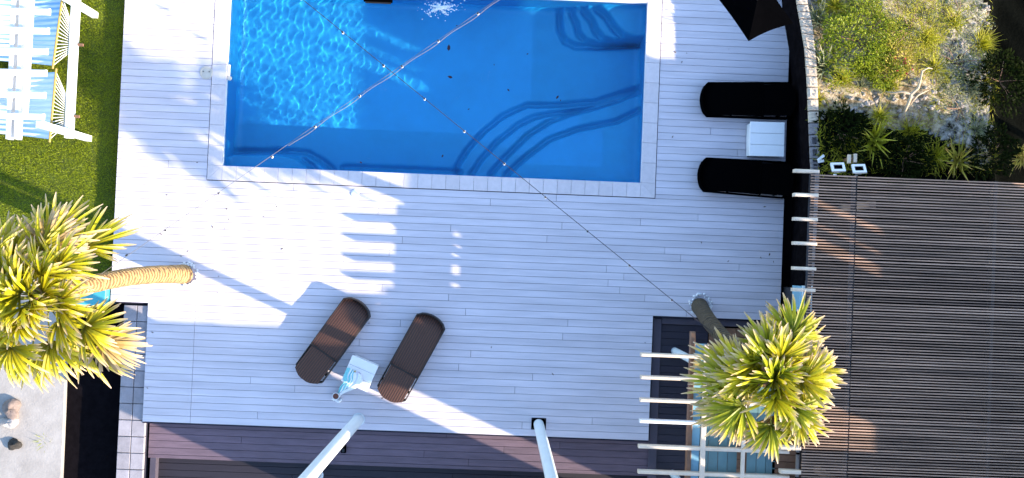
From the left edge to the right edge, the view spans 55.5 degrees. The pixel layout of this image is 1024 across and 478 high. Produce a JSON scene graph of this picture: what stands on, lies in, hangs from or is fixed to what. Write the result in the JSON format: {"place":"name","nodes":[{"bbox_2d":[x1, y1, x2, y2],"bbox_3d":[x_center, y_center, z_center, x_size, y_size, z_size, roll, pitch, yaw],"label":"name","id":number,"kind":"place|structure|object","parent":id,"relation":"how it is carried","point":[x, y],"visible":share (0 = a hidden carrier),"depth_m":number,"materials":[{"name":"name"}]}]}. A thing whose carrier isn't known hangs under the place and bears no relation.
{"place":"outdoors","nodes":[
{"label":"outdoors","id":0,"kind":"place"},
{"bbox_2d":[0,278,67,477],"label":"concrete path","id":1,"kind":"structure","parent":0,"point":[40,413],"depth_m":20.10,"materials":[{"name":"grey concrete"}]},
{"bbox_2d":[0,417,18,428],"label":"rock","id":2,"kind":"object","parent":1,"relation":"on","point":[8,423],"visible":1,"depth_m":20.01,"materials":[{"name":"stone"}]},
{"bbox_2d":[2,398,20,419],"bbox_3d":[-10.318,3.510,20.066,0.386,0.247,0.474,2,89,-1],"label":"rock","id":3,"kind":"object","parent":1,"relation":"on","point":[10,408],"visible":1,"depth_m":20.00,"materials":[{"name":"stone"}]},
{"bbox_2d":[8,438,21,449],"bbox_3d":[-10.226,4.227,20.057,0.304,0.183,0.259,2,89,-1],"label":"rock","id":4,"kind":"object","parent":1,"relation":"on","point":[14,443],"visible":1,"depth_m":20.01,"materials":[{"name":"stone"}]},
{"bbox_2d":[0,0,124,273],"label":"lawn ground","id":5,"kind":"structure","parent":0,"point":[52,177],"depth_m":20.14,"materials":[{"name":"green plant"}]},
{"bbox_2d":[0,0,97,141],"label":"garden pergola","id":6,"kind":"object","parent":5,"relation":"on","point":[20,51],"visible":1,"depth_m":17.91,"materials":[{"name":"white paint"}]},
{"bbox_2d":[0,68,79,141],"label":"hammock","id":7,"kind":"object","parent":6,"relation":"hanging from","point":[48,86],"visible":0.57,"depth_m":19.53,"materials":[{"name":"fabric"}]},
{"bbox_2d":[0,0,83,68],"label":"hammock","id":8,"kind":"object","parent":6,"relation":"hanging from","point":[53,24],"visible":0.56,"depth_m":19.55,"materials":[{"name":"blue fabric"}]},
{"bbox_2d":[32,276,149,477],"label":"dark bed","id":9,"kind":"object","parent":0,"point":[92,424],"depth_m":20.26,"materials":[{"name":"soil"}]},
{"bbox_2d":[79,289,115,305],"bbox_3d":[-8.494,1.154,19.969,0.590,0.660,0.380,2,89,-1],"label":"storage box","id":10,"kind":"object","parent":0,"point":[100,296],"visible":0.29,"depth_m":19.64,"materials":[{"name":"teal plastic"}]},
{"bbox_2d":[116,303,149,477],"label":"paved path","id":11,"kind":"structure","parent":0,"point":[131,433],"depth_m":19.89,"materials":[{"name":"grey tile"}]},
{"bbox_2d":[148,423,648,475],"bbox_3d":[-2.281,4.305,20.076,10.354,0.032,0.778,2,89,-1],"label":"step","id":12,"kind":"object","parent":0,"point":[443,452],"visible":0.94,"depth_m":20.06,"materials":[{"name":"brown wood"}]},
{"bbox_2d":[341,445,345,452],"bbox_3d":[-3.460,4.315,20.002,0.100,0.085,0.150,2,89,-1],"label":"step light","id":13,"kind":"object","parent":12,"relation":"on","point":[343,449],"visible":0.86,"depth_m":19.96,"materials":[{"name":"black metal"}]},
{"bbox_2d":[158,458,646,477],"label":"step","id":14,"kind":"object","parent":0,"point":[179,468],"visible":0.83,"depth_m":20.22,"materials":[{"name":"wood"}]},
{"bbox_2d":[149,458,158,477],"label":"step border","id":15,"kind":"object","parent":14,"relation":"on","point":[154,466],"visible":1,"depth_m":19.99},
{"bbox_2d":[224,0,646,182],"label":"water","id":16,"kind":"structure","parent":0,"point":[298,68],"depth_m":20.16,"materials":[{"name":"blue liquid"}]},
{"bbox_2d":[418,0,464,20],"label":"water splash","id":17,"kind":"object","parent":16,"relation":"on","point":[439,7],"visible":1,"depth_m":20.16,"materials":[{"name":"liquid"}]},
{"bbox_2d":[113,15,781,433],"bbox_3d":[-1.243,-1.012,20.264,13.655,0.400,9.929,2,89,-1],"label":"deck base","id":18,"kind":"object","parent":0,"point":[451,259],"visible":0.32,"depth_m":20.03,"materials":[{"name":"grey wood"}]},
{"bbox_2d":[110,0,788,439],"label":"deck","id":19,"kind":"structure","parent":18,"relation":"on","point":[708,38],"depth_m":19.97,"materials":[{"name":"white wood"}]},
{"bbox_2d":[0,192,192,393],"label":"palm tree","id":20,"kind":"object","parent":19,"relation":"on","point":[101,341],"visible":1,"depth_m":14.91,"materials":[{"name":"green plant"}]},
{"bbox_2d":[101,0,498,273],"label":"string light","id":21,"kind":"object","parent":20,"relation":"hanging from","point":[359,96],"visible":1,"depth_m":17.02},
{"bbox_2d":[179,261,198,285],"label":"white pebbles","id":22,"kind":"object","parent":19,"relation":"on","point":[193,267],"visible":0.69,"depth_m":19.88,"materials":[{"name":"white stone"}]},
{"bbox_2d":[200,66,212,78],"bbox_3d":[-6.270,-3.412,19.974,0.270,0.019,0.270,2,89,-1],"label":"skimmer lid","id":23,"kind":"object","parent":19,"relation":"on","point":[206,72],"visible":1,"depth_m":19.97,"materials":[{"name":"plastic"}]},
{"bbox_2d":[298,413,364,477],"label":"shade pole","id":24,"kind":"object","parent":19,"relation":"on","point":[316,467],"visible":1,"depth_m":16.49,"materials":[{"name":"metal"}]},
{"bbox_2d":[295,297,370,383],"bbox_3d":[-3.615,2.049,19.677,0.660,0.481,1.920,36,89,0],"label":"sun lounger","id":25,"kind":"object","parent":19,"relation":"on","point":[337,334],"visible":1,"depth_m":19.60,"materials":[{"name":"wicker"}]},
{"bbox_2d":[332,393,339,399],"bbox_3d":[-3.582,3.197,19.835,0.152,0.095,0.152,2,89,-1],"label":"drinking cup","id":26,"kind":"object","parent":19,"relation":"on","point":[335,396],"visible":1,"depth_m":19.79,"materials":[{"name":"white paint"}]},
{"bbox_2d":[351,189,359,197],"bbox_3d":[-3.211,-0.933,19.967,0.170,0.018,0.170,2,89,-1],"label":"skimmer lid","id":27,"kind":"object","parent":19,"relation":"on","point":[355,193],"visible":1,"depth_m":19.96,"materials":[{"name":"white paint"}]},
{"bbox_2d":[341,355,378,391],"bbox_3d":[-3.053,2.700,19.710,0.565,0.397,0.559,24,89,0],"label":"side table","id":28,"kind":"object","parent":19,"relation":"on","point":[359,363],"visible":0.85,"depth_m":19.51,"materials":[{"name":"white paint"}]},
{"bbox_2d":[338,368,362,395],"bbox_3d":[-3.289,2.973,19.652,0.394,0.478,0.732,28,89,0],"label":"towel","id":29,"kind":"object","parent":28,"relation":"hanging from","point":[350,376],"visible":1,"depth_m":19.47,"materials":[{"name":"blue fabric"}]},
{"bbox_2d":[142,421,648,441],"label":"deck fascia","id":30,"kind":"structure","parent":19,"relation":"attached to","point":[395,431],"depth_m":19.93,"materials":[{"name":"wood"}]},
{"bbox_2d":[377,312,444,402],"bbox_3d":[-2.038,2.395,19.691,0.660,0.481,1.920,29,89,0],"label":"sun lounger","id":31,"kind":"object","parent":19,"relation":"on","point":[416,347],"visible":1,"depth_m":19.61,"materials":[{"name":"brown wicker"}]},
{"bbox_2d":[207,0,661,197],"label":"pool coping","id":32,"kind":"object","parent":19,"relation":"on","point":[218,170],"visible":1,"depth_m":20.01,"materials":[{"name":"stone"}]},
{"bbox_2d":[227,64,231,80],"bbox_3d":[-5.809,-3.426,20.042,0.092,0.055,0.325,2,89,-1],"label":"return fitting","id":33,"kind":"object","parent":32,"relation":"attached to","point":[229,77],"visible":1,"depth_m":20.02,"materials":[{"name":"white paint"}]},
{"bbox_2d":[363,0,392,3],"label":"spillway","id":34,"kind":"object","parent":32,"relation":"on","point":[379,1],"visible":1,"depth_m":20.05,"materials":[{"name":"black metal"}]},
{"bbox_2d":[125,51,773,398],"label":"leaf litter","id":35,"kind":"object","parent":19,"relation":"on","point":[368,323],"visible":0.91,"depth_m":19.93,"materials":[{"name":"brown plant"}]},
{"bbox_2d":[531,418,557,477],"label":"shade pole","id":36,"kind":"object","parent":19,"relation":"on","point":[538,425],"visible":1,"depth_m":17.05,"materials":[{"name":"metal"}]},
{"bbox_2d":[688,293,712,315],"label":"white pebbles","id":37,"kind":"object","parent":19,"relation":"on","point":[700,294],"visible":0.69,"depth_m":20.01,"materials":[{"name":"white stone"}]},
{"bbox_2d":[647,318,766,477],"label":"pit border","id":38,"kind":"object","parent":19,"relation":"on","point":[654,390],"visible":0.6,"depth_m":20.12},
{"bbox_2d":[697,157,793,198],"bbox_3d":[4.754,-1.256,19.891,1.920,0.409,0.760,4,89,-1],"label":"sun lounger","id":39,"kind":"object","parent":19,"relation":"on","point":[774,179],"visible":1,"depth_m":19.77,"materials":[{"name":"black fabric"}]},
{"bbox_2d":[700,82,795,119],"bbox_3d":[4.811,-2.838,19.922,1.920,0.409,0.760,1,89,-1],"label":"sun lounger","id":40,"kind":"object","parent":19,"relation":"on","point":[752,100],"visible":1,"depth_m":19.81,"materials":[{"name":"black fabric"}]},
{"bbox_2d":[719,0,792,40],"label":"parasol","id":41,"kind":"object","parent":19,"relation":"on","point":[753,18],"visible":1,"depth_m":17.76,"materials":[{"name":"black fabric"}]},
{"bbox_2d":[680,290,847,463],"bbox_3d":[4.105,2.325,17.233,2.704,5.625,2.361,-26,89,-1],"label":"palm tree","id":42,"kind":"object","parent":19,"relation":"on","point":[799,372],"visible":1,"depth_m":15.13,"materials":[{"name":"green plant"}]},
{"bbox_2d":[303,0,712,332],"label":"string light","id":43,"kind":"object","parent":42,"relation":"attached to","point":[545,197],"visible":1,"depth_m":17.29,"materials":[{"name":"black"}]},
{"bbox_2d":[746,122,784,157],"bbox_3d":[5.163,-2.020,19.913,0.700,0.397,0.694,1,89,-1],"label":"side table","id":44,"kind":"object","parent":19,"relation":"on","point":[765,141],"visible":1,"depth_m":19.72,"materials":[{"name":"white paint"}]},
{"bbox_2d":[158,146,817,477],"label":"ground","id":45,"kind":"structure","parent":0,"point":[785,158],"depth_m":22.19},
{"bbox_2d":[656,318,707,477],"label":"pit boards","id":46,"kind":"object","parent":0,"point":[675,434],"visible":0.55,"depth_m":20.16,"materials":[{"name":"brown wood"}]},
{"bbox_2d":[637,331,795,477],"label":"deck pergola","id":47,"kind":"object","parent":46,"relation":"on","point":[701,456],"visible":0.38,"depth_m":17.65,"materials":[{"name":"pale timber"},{"name":"white paint"},{"name":"brown timber"}]},
{"bbox_2d":[707,328,757,477],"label":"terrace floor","id":48,"kind":"structure","parent":0,"point":[731,331],"depth_m":20.16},
{"bbox_2d":[735,187,1023,477],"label":"covered floor","id":49,"kind":"structure","parent":0,"point":[787,224],"depth_m":20.27,"materials":[{"name":"pale timber"}]},
{"bbox_2d":[781,285,812,311],"bbox_3d":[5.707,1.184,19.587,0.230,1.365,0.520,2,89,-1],"label":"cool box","id":50,"kind":"object","parent":49,"relation":"on","point":[788,293],"visible":0.45,"depth_m":19.38,"materials":[{"name":"plastic"}]},
{"bbox_2d":[779,0,819,477],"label":"retaining wall","id":51,"kind":"structure","parent":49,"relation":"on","point":[801,141],"depth_m":19.51,"materials":[{"name":"stone"}]},
{"bbox_2d":[817,154,824,162],"bbox_3d":[6.042,-1.546,19.041,0.179,0.102,0.132,-38,90,-1],"label":"white bracket","id":52,"kind":"object","parent":51,"relation":"on","point":[819,158],"visible":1,"depth_m":18.99,"materials":[{"name":"metal"}]},
{"bbox_2d":[778,169,1023,477],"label":"slatted roof","id":53,"kind":"structure","parent":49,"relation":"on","point":[853,207],"depth_m":17.49,"materials":[{"name":"wood"}]},
{"bbox_2d":[807,0,1023,209],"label":"bank terrain","id":54,"kind":"structure","parent":0,"point":[1007,24],"depth_m":19.19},
{"bbox_2d":[806,91,826,109],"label":"grass tuft","id":55,"kind":"object","parent":54,"relation":"on","point":[820,98],"visible":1,"depth_m":19.18,"materials":[{"name":"green plant"}]},
{"bbox_2d":[809,0,834,32],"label":"plant","id":56,"kind":"object","parent":54,"relation":"on","point":[814,21],"visible":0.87,"depth_m":19.27,"materials":[{"name":"green plant"}]},
{"bbox_2d":[804,39,851,87],"bbox_3d":[6.227,-3.415,19.050,0.966,0.460,1.048,2,89,-1],"label":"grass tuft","id":57,"kind":"object","parent":54,"relation":"on","point":[822,68],"visible":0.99,"depth_m":19.12,"materials":[{"name":"green plant"}]},
{"bbox_2d":[820,0,849,26],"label":"grass tuft","id":58,"kind":"object","parent":54,"relation":"on","point":[836,7],"visible":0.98,"depth_m":19.25,"materials":[{"name":"green plant"}]},
{"bbox_2d":[828,162,845,174],"bbox_3d":[6.208,-1.329,18.907,0.273,0.816,0.266,2,89,-1],"label":"floodlight","id":59,"kind":"object","parent":54,"relation":"on","point":[838,167],"visible":0.83,"depth_m":18.57,"materials":[{"name":"white paint"}]},
{"bbox_2d":[824,62,860,94],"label":"grass tuft","id":60,"kind":"object","parent":54,"relation":"on","point":[844,80],"visible":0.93,"depth_m":19.09,"materials":[{"name":"green plant"}]},
{"bbox_2d":[813,96,872,160],"bbox_3d":[6.458,-2.106,19.094,1.336,0.569,1.318,27,89,0],"label":"shrub","id":61,"kind":"object","parent":54,"relation":"on","point":[831,115],"visible":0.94,"depth_m":19.05,"materials":[{"name":"green plant"}]},
{"bbox_2d":[843,154,850,163],"bbox_3d":[6.520,-1.544,19.041,0.065,0.455,0.170,2,89,-1],"label":"marker post","id":62,"kind":"object","parent":54,"relation":"on","point":[848,159],"visible":0.94,"depth_m":18.83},
{"bbox_2d":[851,154,856,162],"bbox_3d":[6.636,-1.559,19.043,0.065,0.455,0.170,2,89,-1],"label":"marker post","id":63,"kind":"object","parent":54,"relation":"on","point":[854,158],"visible":0.78,"depth_m":18.82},
{"bbox_2d":[843,135,868,169],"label":"grass tuft","id":64,"kind":"object","parent":54,"relation":"on","point":[851,143],"visible":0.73,"depth_m":19.18,"materials":[{"name":"green plant"}]},
{"bbox_2d":[848,164,866,175],"bbox_3d":[6.611,-1.299,18.912,0.273,0.816,0.266,2,89,-1],"label":"floodlight","id":65,"kind":"object","parent":54,"relation":"on","point":[858,168],"visible":0.9,"depth_m":18.57,"materials":[{"name":"white paint"}]},
{"bbox_2d":[814,0,909,87],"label":"shrub","id":66,"kind":"object","parent":54,"relation":"on","point":[845,21],"visible":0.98,"depth_m":18.97,"materials":[{"name":"green plant"}]},
{"bbox_2d":[854,75,871,95],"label":"grass tuft","id":67,"kind":"object","parent":54,"relation":"on","point":[863,84],"visible":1,"depth_m":19.15,"materials":[{"name":"green plant"}]},
{"bbox_2d":[855,116,895,168],"bbox_3d":[7.138,-1.935,18.997,0.840,0.642,0.927,38,89,0],"label":"agave","id":68,"kind":"object","parent":54,"relation":"on","point":[878,142],"visible":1,"depth_m":19.10,"materials":[{"name":"green plant"}]},
{"bbox_2d":[856,40,908,90],"bbox_3d":[7.289,-3.434,19.028,1.133,0.453,1.098,2,89,-1],"label":"shrub","id":69,"kind":"object","parent":54,"relation":"on","point":[870,74],"visible":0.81,"depth_m":19.01,"materials":[{"name":"green plant"}]},
{"bbox_2d":[867,97,897,131],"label":"grass tuft","id":70,"kind":"object","parent":54,"relation":"on","point":[879,113],"visible":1,"depth_m":19.11,"materials":[{"name":"green plant"}]},
{"bbox_2d":[877,76,904,99],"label":"grass tuft","id":71,"kind":"object","parent":54,"relation":"on","point":[895,84],"visible":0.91,"depth_m":19.12,"materials":[{"name":"green plant"}]},
{"bbox_2d":[871,40,919,83],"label":"shrub","id":72,"kind":"object","parent":54,"relation":"on","point":[905,56],"visible":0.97,"depth_m":18.96,"materials":[{"name":"green plant"}]},
{"bbox_2d":[870,128,936,189],"bbox_3d":[7.689,-1.573,19.008,1.309,0.613,1.282,2,89,-1],"label":"shrub","id":73,"kind":"object","parent":54,"relation":"on","point":[914,142],"visible":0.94,"depth_m":19.00,"materials":[{"name":"green plant"}]},
{"bbox_2d":[808,0,1002,179],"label":"ground cover","id":74,"kind":"object","parent":54,"relation":"on","point":[946,75],"visible":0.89,"depth_m":19.11,"materials":[{"name":"green plant"}]},
{"bbox_2d":[820,0,994,164],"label":"loose stones","id":75,"kind":"object","parent":54,"relation":"on","point":[903,97],"visible":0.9,"depth_m":19.15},
{"bbox_2d":[886,67,931,118],"bbox_3d":[7.856,-2.857,18.933,0.897,0.468,0.645,-33,89,-1],"label":"bare branch","id":76,"kind":"object","parent":54,"relation":"on","point":[910,94],"visible":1,"depth_m":18.95,"materials":[{"name":"beige wood"}]},
{"bbox_2d":[864,0,961,72],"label":"shrub","id":77,"kind":"object","parent":54,"relation":"on","point":[929,41],"visible":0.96,"depth_m":18.94,"materials":[{"name":"green plant"}]},
{"bbox_2d":[894,112,931,149],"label":"grass tuft","id":78,"kind":"object","parent":54,"relation":"on","point":[914,129],"visible":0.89,"depth_m":19.18,"materials":[{"name":"green plant"}]},
{"bbox_2d":[907,14,948,62],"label":"grass tuft","id":79,"kind":"object","parent":54,"relation":"on","point":[925,32],"visible":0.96,"depth_m":19.02,"materials":[{"name":"green plant"}]},
{"bbox_2d":[915,138,953,181],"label":"grass tuft","id":80,"kind":"object","parent":54,"relation":"on","point":[939,158],"visible":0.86,"depth_m":19.07,"materials":[{"name":"green plant"}]},
{"bbox_2d":[919,47,953,86],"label":"grass tuft","id":81,"kind":"object","parent":54,"relation":"on","point":[935,63],"visible":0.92,"depth_m":19.08,"materials":[{"name":"green plant"}]},
{"bbox_2d":[923,77,989,131],"bbox_3d":[8.879,-2.540,19.043,1.198,0.296,1.216,-43,90,-1],"label":"shrub","id":82,"kind":"object","parent":54,"relation":"on","point":[958,108],"visible":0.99,"depth_m":19.05,"materials":[{"name":"plant"}]},
{"bbox_2d":[935,1,978,44],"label":"grass tuft","id":83,"kind":"object","parent":54,"relation":"on","point":[957,19],"visible":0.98,"depth_m":19.03,"materials":[{"name":"green plant"}]},
{"bbox_2d":[924,33,991,96],"bbox_3d":[8.659,-3.527,19.068,1.333,0.347,1.360,41,89,0],"label":"shrub","id":84,"kind":"object","parent":54,"relation":"on","point":[953,60],"visible":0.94,"depth_m":19.07,"materials":[{"name":"green plant"}]},
{"bbox_2d":[934,0,991,46],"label":"shrub","id":85,"kind":"object","parent":54,"relation":"on","point":[968,19],"visible":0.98,"depth_m":19.07,"materials":[{"name":"plant"}]},
{"bbox_2d":[942,135,986,182],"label":"agave","id":86,"kind":"object","parent":54,"relation":"on","point":[957,160],"visible":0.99,"depth_m":18.96,"materials":[{"name":"green plant"}]},
{"bbox_2d":[955,78,987,106],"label":"grass tuft","id":87,"kind":"object","parent":54,"relation":"on","point":[970,90],"visible":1,"depth_m":19.10,"materials":[{"name":"green plant"}]},
{"bbox_2d":[965,116,989,147],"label":"grass tuft","id":88,"kind":"object","parent":54,"relation":"on","point":[978,128],"visible":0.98,"depth_m":19.02,"materials":[{"name":"green plant"}]},
{"bbox_2d":[967,23,1004,59],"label":"grass tuft","id":89,"kind":"object","parent":54,"relation":"on","point":[984,41],"visible":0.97,"depth_m":19.14,"materials":[{"name":"green plant"}]},
{"bbox_2d":[959,47,1023,118],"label":"shrub","id":90,"kind":"object","parent":54,"relation":"on","point":[1013,67],"visible":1,"depth_m":18.98,"materials":[{"name":"green plant"}]},
{"bbox_2d":[959,122,1023,180],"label":"shrub","id":91,"kind":"object","parent":54,"relation":"on","point":[1005,156],"visible":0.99,"depth_m":18.86,"materials":[{"name":"green plant"}]},
{"bbox_2d":[1008,144,1023,174],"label":"agave","id":92,"kind":"object","parent":54,"relation":"on","point":[1020,156],"visible":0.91,"depth_m":19.05,"materials":[{"name":"green plant"}]},
{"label":"pool wall","id":93,"kind":"structure","parent":0,"visible":0},
{"bbox_2d":[223,0,646,182],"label":"pool waterline","id":94,"kind":"object","parent":93,"relation":"attached to","point":[563,0],"visible":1,"depth_m":20.15,"materials":[{"name":"blue tile"}]}
]}

